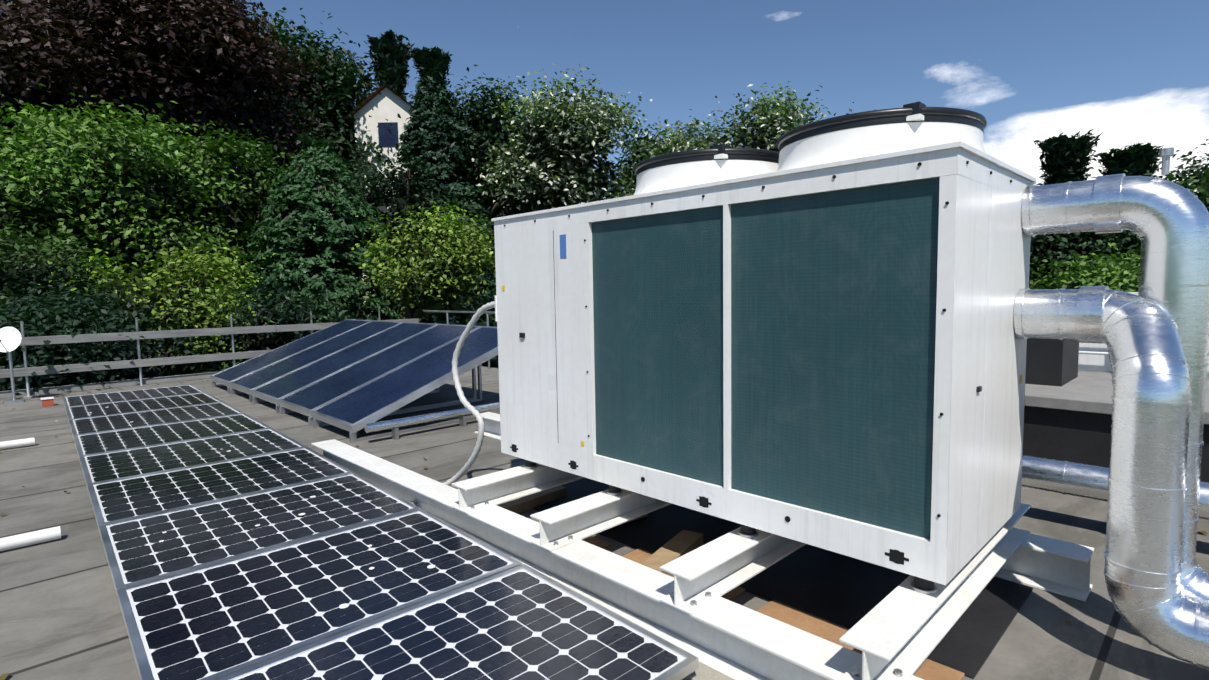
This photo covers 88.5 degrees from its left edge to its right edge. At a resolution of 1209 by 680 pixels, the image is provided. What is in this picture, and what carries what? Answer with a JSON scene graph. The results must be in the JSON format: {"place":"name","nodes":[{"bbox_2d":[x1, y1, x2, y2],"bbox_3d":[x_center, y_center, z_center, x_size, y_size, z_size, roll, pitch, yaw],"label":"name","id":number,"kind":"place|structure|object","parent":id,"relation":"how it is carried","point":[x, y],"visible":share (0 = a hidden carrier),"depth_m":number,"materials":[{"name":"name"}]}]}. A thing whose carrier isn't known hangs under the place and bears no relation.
{"place":"outdoors","nodes":[
{"label":"outdoors","id":0,"kind":"place"},
{"bbox_2d":[40,397,53,406],"bbox_3d":[-7.860,0.874,8.751,0.140,0.115,0.150,-5,6,-44],"label":"junction box","id":1,"kind":"object","parent":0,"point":[47,401],"visible":1,"depth_m":8.70,"materials":[{"name":"orange plastic"}]},
{"bbox_2d":[142,272,498,374],"bbox_3d":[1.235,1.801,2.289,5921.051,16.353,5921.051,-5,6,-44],"label":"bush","id":2,"kind":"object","parent":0,"point":[215,366],"depth_m":40.53,"materials":[{"name":"green plant"}]},
{"bbox_2d":[0,68,61,235],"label":"dark tree","id":3,"kind":"object","parent":2,"relation":"on","point":[16,105],"visible":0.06,"depth_m":22.65,"materials":[{"name":"green plant"}]},
{"bbox_2d":[0,203,153,360],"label":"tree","id":4,"kind":"object","parent":2,"relation":"on","point":[17,260],"visible":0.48,"depth_m":12.76,"materials":[{"name":"green plant"}]},
{"bbox_2d":[0,269,237,395],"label":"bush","id":5,"kind":"object","parent":2,"relation":"on","point":[60,317],"visible":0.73,"depth_m":10.81,"materials":[{"name":"green plant"}]},
{"bbox_2d":[0,83,267,283],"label":"bright tree","id":6,"kind":"object","parent":2,"relation":"on","point":[86,200],"visible":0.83,"depth_m":16.93,"materials":[{"name":"green plant"}]},
{"bbox_2d":[38,226,279,377],"bbox_3d":[-9.447,0.047,14.134,5.071,5.192,4.933,0,5,8],"label":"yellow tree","id":7,"kind":"object","parent":2,"relation":"on","point":[176,288],"visible":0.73,"depth_m":13.31,"materials":[{"name":"green plant"}]},
{"bbox_2d":[0,0,333,306],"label":"copper tree","id":8,"kind":"object","parent":2,"relation":"on","point":[208,59],"visible":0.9,"depth_m":20.98,"materials":[{"name":"brown plant"}]},
{"bbox_2d":[104,116,300,349],"bbox_3d":[-13.111,-3.026,21.669,7.507,9.033,7.113,-5,6,-44],"label":"tree","id":9,"kind":"object","parent":2,"relation":"on","point":[254,208],"visible":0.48,"depth_m":20.34,"materials":[{"name":"green plant"}]},
{"bbox_2d":[188,277,349,371],"bbox_3d":[-7.449,0.771,14.304,3.770,4.428,3.990,-5,6,-44],"label":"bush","id":10,"kind":"object","parent":2,"relation":"on","point":[266,313],"visible":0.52,"depth_m":13.86,"materials":[{"name":"green plant"}]},
{"bbox_2d":[192,215,358,288],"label":"dark tree","id":11,"kind":"object","parent":2,"relation":"on","point":[313,261],"visible":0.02,"depth_m":44.80,"materials":[{"name":"green plant"}]},
{"bbox_2d":[212,7,384,308],"bbox_3d":[-15.764,-8.466,31.515,11.127,16.809,10.722,-5,6,-44],"label":"dark tree","id":12,"kind":"object","parent":2,"relation":"on","point":[304,51],"visible":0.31,"depth_m":29.96,"materials":[{"name":"green plant"}]},
{"bbox_2d":[217,133,416,370],"bbox_3d":[-9.232,-2.098,20.122,7.432,8.791,7.198,-5,6,-44],"label":"conifer tree","id":13,"kind":"object","parent":2,"relation":"on","point":[317,195],"visible":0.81,"depth_m":18.83,"materials":[{"name":"green plant"}]},
{"bbox_2d":[265,31,413,319],"bbox_3d":[-13.822,-8.178,34.137,9.571,16.727,10.223,-1,5,-2],"label":"dark tree","id":14,"kind":"object","parent":2,"relation":"on","point":[366,79],"visible":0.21,"depth_m":31.44,"materials":[{"name":"green plant"}]},
{"bbox_2d":[350,29,414,311],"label":"conifer tree","id":15,"kind":"object","parent":2,"relation":"on","point":[391,57],"visible":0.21,"depth_m":34.37,"materials":[{"name":"green plant"}]},
{"bbox_2d":[344,84,457,323],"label":"hillside house","id":16,"kind":"structure","parent":2,"relation":"on","point":[388,103],"depth_m":31.43,"materials":[{"name":"paint"}]},
{"bbox_2d":[345,193,495,320],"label":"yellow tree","id":17,"kind":"object","parent":2,"relation":"on","point":[439,271],"visible":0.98,"depth_m":16.45,"materials":[{"name":"green plant"}]},
{"bbox_2d":[350,137,503,318],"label":"dark tree","id":18,"kind":"object","parent":2,"relation":"on","point":[375,194],"visible":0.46,"depth_m":24.66,"materials":[{"name":"green plant"}]},
{"bbox_2d":[362,46,496,359],"bbox_3d":[-7.852,-5.944,29.703,8.130,15.289,8.501,-2,5,-8],"label":"conifer tree","id":19,"kind":"object","parent":2,"relation":"on","point":[432,97],"visible":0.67,"depth_m":28.47,"materials":[{"name":"green plant"}]},
{"bbox_2d":[386,64,543,365],"bbox_3d":[-6.332,-5.918,32.264,9.460,15.260,9.564,-5,6,-44],"label":"dark tree","id":20,"kind":"object","parent":2,"relation":"on","point":[481,134],"visible":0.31,"depth_m":30.55,"materials":[{"name":"green plant"}]},
{"bbox_2d":[457,230,496,326],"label":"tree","id":21,"kind":"object","parent":2,"relation":"on","point":[486,299],"visible":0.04,"depth_m":18.76,"materials":[{"name":"green plant"}]},
{"bbox_2d":[461,211,509,285],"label":"tree","id":22,"kind":"object","parent":2,"relation":"on","point":[499,215],"depth_m":48.51,"materials":[{"name":"green plant"}]},
{"bbox_2d":[493,94,546,216],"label":"tree","id":23,"kind":"object","parent":2,"relation":"on","point":[513,211],"visible":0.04,"depth_m":38.12,"materials":[{"name":"green plant"}]},
{"bbox_2d":[465,63,659,211],"bbox_3d":[-1.903,-4.465,27.539,8.277,14.527,8.919,-5,6,-44],"label":"grey tree","id":24,"kind":"object","parent":2,"relation":"on","point":[559,174],"visible":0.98,"depth_m":25.90,"materials":[{"name":"green plant"}]},
{"bbox_2d":[603,175,635,199],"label":"tree","id":25,"kind":"object","parent":2,"relation":"on","point":[631,191],"visible":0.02,"depth_m":24.21,"materials":[{"name":"green plant"}]},
{"bbox_2d":[594,120,683,198],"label":"dark tree","id":26,"kind":"object","parent":2,"relation":"on","point":[628,164],"visible":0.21,"depth_m":33.92,"materials":[{"name":"green plant"}]},
{"bbox_2d":[623,81,829,178],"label":"grey tree","id":27,"kind":"object","parent":2,"relation":"on","point":[779,120],"visible":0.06,"depth_m":27.23,"materials":[{"name":"green plant"}]},
{"bbox_2d":[1034,129,1102,184],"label":"conifer tree","id":28,"kind":"object","parent":2,"relation":"on","point":[1067,159],"visible":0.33,"depth_m":29.51,"materials":[{"name":"green plant"}]},
{"bbox_2d":[1029,242,1139,291],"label":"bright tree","id":29,"kind":"object","parent":2,"relation":"on","point":[1112,275],"visible":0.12,"depth_m":18.20,"materials":[{"name":"green plant"}]},
{"bbox_2d":[1029,174,1140,288],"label":"dark tree","id":30,"kind":"object","parent":2,"relation":"on","point":[1066,244],"visible":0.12,"depth_m":21.83,"materials":[{"name":"green plant"}]},
{"bbox_2d":[1094,142,1163,176],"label":"conifer tree","id":31,"kind":"object","parent":2,"relation":"on","point":[1138,159],"visible":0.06,"depth_m":26.60,"materials":[{"name":"green plant"}]},
{"bbox_2d":[1050,167,1208,287],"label":"tree","id":32,"kind":"object","parent":2,"relation":"on","point":[1205,193],"visible":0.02,"depth_m":21.89,"materials":[{"name":"green plant"}]},
{"bbox_2d":[1078,343,1208,381],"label":"neighbour wing","id":33,"kind":"structure","parent":2,"relation":"on","point":[1093,364],"depth_m":7.10,"materials":[{"name":"white paint"}]},
{"bbox_2d":[1079,292,1208,359],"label":"neighbour rail","id":34,"kind":"object","parent":33,"relation":"on","point":[1097,353],"depth_m":6.93,"materials":[{"name":"white metal"}]},
{"bbox_2d":[1144,139,1208,197],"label":"dark tree","id":35,"kind":"object","parent":2,"relation":"on","point":[1179,176],"visible":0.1,"depth_m":24.66,"materials":[{"name":"green plant"}]},
{"bbox_3d":[-2.255,5.422,1.627,15.600,7.996,21.620,-5,6,-44],"label":"building","id":36,"kind":"object","parent":2,"relation":"on","visible":0},
{"bbox_2d":[423,310,1078,386],"bbox_3d":[2.860,0.370,6.238,0.921,1.150,20.521,-5,6,-44],"label":"roof guard rail and vent","id":37,"kind":"object","parent":36,"relation":"on","point":[1051,362],"visible":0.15,"depth_m":4.94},
{"bbox_2d":[89,407,487,632],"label":"bird droppings","id":38,"kind":"object","parent":37,"relation":"on","point":[345,605],"visible":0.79,"depth_m":3.12,"materials":[{"name":"white"}]},
{"bbox_2d":[217,564,698,679],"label":"solar panel","id":39,"kind":"object","parent":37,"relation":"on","point":[536,624],"visible":1,"depth_m":2.42,"materials":[{"name":"glass"}]},
{"bbox_2d":[311,412,1093,679],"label":"steel frame","id":40,"kind":"object","parent":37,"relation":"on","point":[900,631],"visible":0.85,"depth_m":2.84,"materials":[{"name":"white paint"}]},
{"bbox_2d":[524,460,936,594],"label":"vibration isolators","id":41,"kind":"object","parent":40,"relation":"on","point":[922,586],"visible":0.27,"depth_m":2.85,"materials":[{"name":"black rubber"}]},
{"bbox_2d":[491,101,1036,584],"bbox_3d":[0.636,-0.117,3.495,1.114,1.796,2.754,-5,6,-44],"label":"chiller unit","id":42,"kind":"object","parent":41,"relation":"on","point":[805,335],"visible":1,"depth_m":2.64,"materials":[{"name":"white paint"}]},
{"bbox_2d":[410,296,496,504],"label":"flexible conduits","id":43,"kind":"object","parent":42,"relation":"attached to","point":[460,392],"visible":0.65,"depth_m":4.31,"materials":[{"name":"white paint"}]},
{"bbox_2d":[1013,286,1208,668],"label":"insulated pipe","id":44,"kind":"object","parent":42,"relation":"attached to","point":[1138,336],"visible":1,"depth_m":2.26,"materials":[{"name":"metal"}]},
{"bbox_2d":[1021,173,1208,605],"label":"insulated pipe","id":45,"kind":"object","parent":42,"relation":"attached to","point":[1166,222],"visible":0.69,"depth_m":2.43,"materials":[{"name":"metal"}]},
{"bbox_2d":[1159,147,1173,174],"bbox_3d":[2.228,-0.708,2.461,0.042,0.100,0.044,-5,6,-44],"label":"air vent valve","id":46,"kind":"object","parent":45,"relation":"on","point":[1165,154],"visible":1,"depth_m":2.45,"materials":[{"name":"metal"}]},
{"bbox_2d":[682,662,734,679],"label":"concrete strip","id":47,"kind":"object","parent":37,"relation":"on","point":[703,672],"depth_m":2.35,"materials":[{"name":"beige concrete"}]},
{"bbox_2d":[497,478,1032,679],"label":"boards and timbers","id":48,"kind":"object","parent":37,"relation":"on","point":[831,596],"visible":0.33,"depth_m":3.08,"materials":[{"name":"brown wood"}]},
{"bbox_2d":[0,380,1208,679],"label":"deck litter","id":49,"kind":"object","parent":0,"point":[2,676],"visible":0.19,"depth_m":3.66,"materials":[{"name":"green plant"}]},
{"bbox_2d":[0,366,1208,679],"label":"roof deck","id":50,"kind":"structure","parent":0,"point":[60,614],"depth_m":3.52,"materials":[{"name":"grey concrete"}]},
{"bbox_2d":[0,327,23,403],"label":"satellite dish","id":51,"kind":"object","parent":50,"relation":"on","point":[10,339],"visible":1,"depth_m":9.03,"materials":[{"name":"white paint"}]},
{"bbox_2d":[0,438,60,551],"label":"deck conduits","id":52,"kind":"object","parent":50,"relation":"on","point":[28,538],"visible":0.92,"depth_m":3.79,"materials":[{"name":"plastic"}]},
{"bbox_2d":[0,371,220,398],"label":"roof parapet","id":53,"kind":"structure","parent":50,"relation":"on","point":[110,384],"depth_m":10.37,"materials":[{"name":"concrete"}]},
{"bbox_2d":[62,384,204,406],"bbox_3d":[-6.700,0.840,8.853,1.572,0.125,1.166,-5,6,-44],"label":"solar panel","id":54,"kind":"object","parent":50,"relation":"on","point":[80,400],"visible":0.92,"depth_m":8.81,"materials":[{"name":"glass"}]},
{"bbox_2d":[65,392,222,420],"bbox_3d":[-5.936,0.894,8.021,1.572,0.125,1.166,-5,6,-44],"label":"solar panel","id":55,"kind":"object","parent":50,"relation":"on","point":[100,409],"visible":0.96,"depth_m":7.97,"materials":[{"name":"glass"}]},
{"bbox_2d":[69,402,243,438],"bbox_3d":[-5.173,0.947,7.190,1.572,0.125,1.166,-5,6,-44],"label":"solar panel","id":56,"kind":"object","parent":50,"relation":"on","point":[88,425],"visible":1,"depth_m":7.13,"materials":[{"name":"glass"}]},
{"bbox_2d":[73,413,270,459],"bbox_3d":[-4.409,1.001,6.359,1.572,0.125,1.166,-5,6,-44],"label":"solar panel","id":57,"kind":"object","parent":50,"relation":"on","point":[112,441],"visible":0.96,"depth_m":6.29,"materials":[{"name":"glass"}]},
{"bbox_2d":[79,428,306,488],"bbox_3d":[-3.645,1.054,5.528,1.572,0.125,1.166,-5,6,-44],"label":"solar panel","id":58,"kind":"object","parent":50,"relation":"on","point":[113,465],"visible":0.96,"depth_m":5.44,"materials":[{"name":"glass"}]},
{"bbox_2d":[0,309,418,396],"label":"timber guard rail","id":59,"kind":"object","parent":50,"relation":"on","point":[26,371],"visible":0.69,"depth_m":10.59,"materials":[{"name":"grey wood"}]},
{"bbox_2d":[87,447,353,528],"bbox_3d":[-2.882,1.108,4.696,1.572,0.125,1.166,-5,6,-44],"label":"solar panel","id":60,"kind":"object","parent":50,"relation":"on","point":[113,501],"visible":1,"depth_m":4.59,"materials":[{"name":"glass"}]},
{"bbox_2d":[99,472,420,596],"bbox_3d":[-2.118,1.161,3.865,1.572,0.125,1.166,-5,6,-44],"label":"solar panel","id":61,"kind":"object","parent":50,"relation":"on","point":[192,537],"visible":1,"depth_m":3.73,"materials":[{"name":"glass"}]},
{"bbox_2d":[210,319,372,393],"bbox_3d":[-5.349,0.213,10.723,2.364,1.029,1.134,-5,6,-44],"label":"solar collector","id":62,"kind":"object","parent":50,"relation":"on","point":[226,376],"visible":0.6,"depth_m":10.58,"materials":[{"name":"glass"}]},
{"bbox_2d":[228,320,402,401],"bbox_3d":[-4.538,0.265,9.898,2.364,1.029,1.134,-5,6,-44],"label":"solar collector","id":63,"kind":"object","parent":50,"relation":"on","point":[247,383],"visible":0.56,"depth_m":9.74,"materials":[{"name":"glass"}]},
{"bbox_2d":[117,509,522,679],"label":"solar panel","id":64,"kind":"object","parent":50,"relation":"on","point":[219,620],"visible":0.96,"depth_m":2.88,"materials":[{"name":"glass"}]},
{"bbox_2d":[250,322,437,412],"bbox_3d":[-3.727,0.317,9.073,2.364,1.029,1.134,-5,6,-44],"label":"solar collector","id":65,"kind":"object","parent":50,"relation":"on","point":[274,391],"visible":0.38,"depth_m":8.90,"materials":[{"name":"glass"}]},
{"bbox_2d":[277,324,481,425],"bbox_3d":[-2.916,0.370,8.248,2.364,1.029,1.134,-5,6,-44],"label":"solar collector","id":66,"kind":"object","parent":50,"relation":"on","point":[306,400],"visible":0.67,"depth_m":8.09,"materials":[{"name":"glass"}]},
{"bbox_2d":[310,326,499,442],"bbox_3d":[-2.105,0.422,7.424,2.364,1.029,1.134,-5,6,-44],"label":"solar collector","id":67,"kind":"object","parent":50,"relation":"on","point":[353,412],"visible":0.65,"depth_m":7.10,"materials":[{"name":"glass"}]},
{"bbox_2d":[364,402,499,439],"bbox_3d":[-1.620,0.569,6.914,2.144,0.800,0.110,-5,6,-44],"label":"pipe","id":68,"kind":"object","parent":50,"relation":"on","point":[395,424],"visible":0.5,"depth_m":6.59,"materials":[{"name":"metal"}]},
{"bbox_2d":[1021,455,1208,519],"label":"roof pipe run","id":69,"kind":"object","parent":50,"relation":"on","point":[1071,478],"visible":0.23,"depth_m":3.71,"materials":[{"name":"silver metal"}]},
{"bbox_2d":[1023,373,1208,482],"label":"roof upstand","id":70,"kind":"object","parent":50,"relation":"on","point":[1071,421],"depth_m":4.40,"materials":[{"name":"grey concrete"}]},
{"bbox_2d":[0,0,1208,272],"label":"sky","id":71,"kind":"structure","parent":0,"point":[1131,72],"materials":[{"name":"blue"}]}
]}

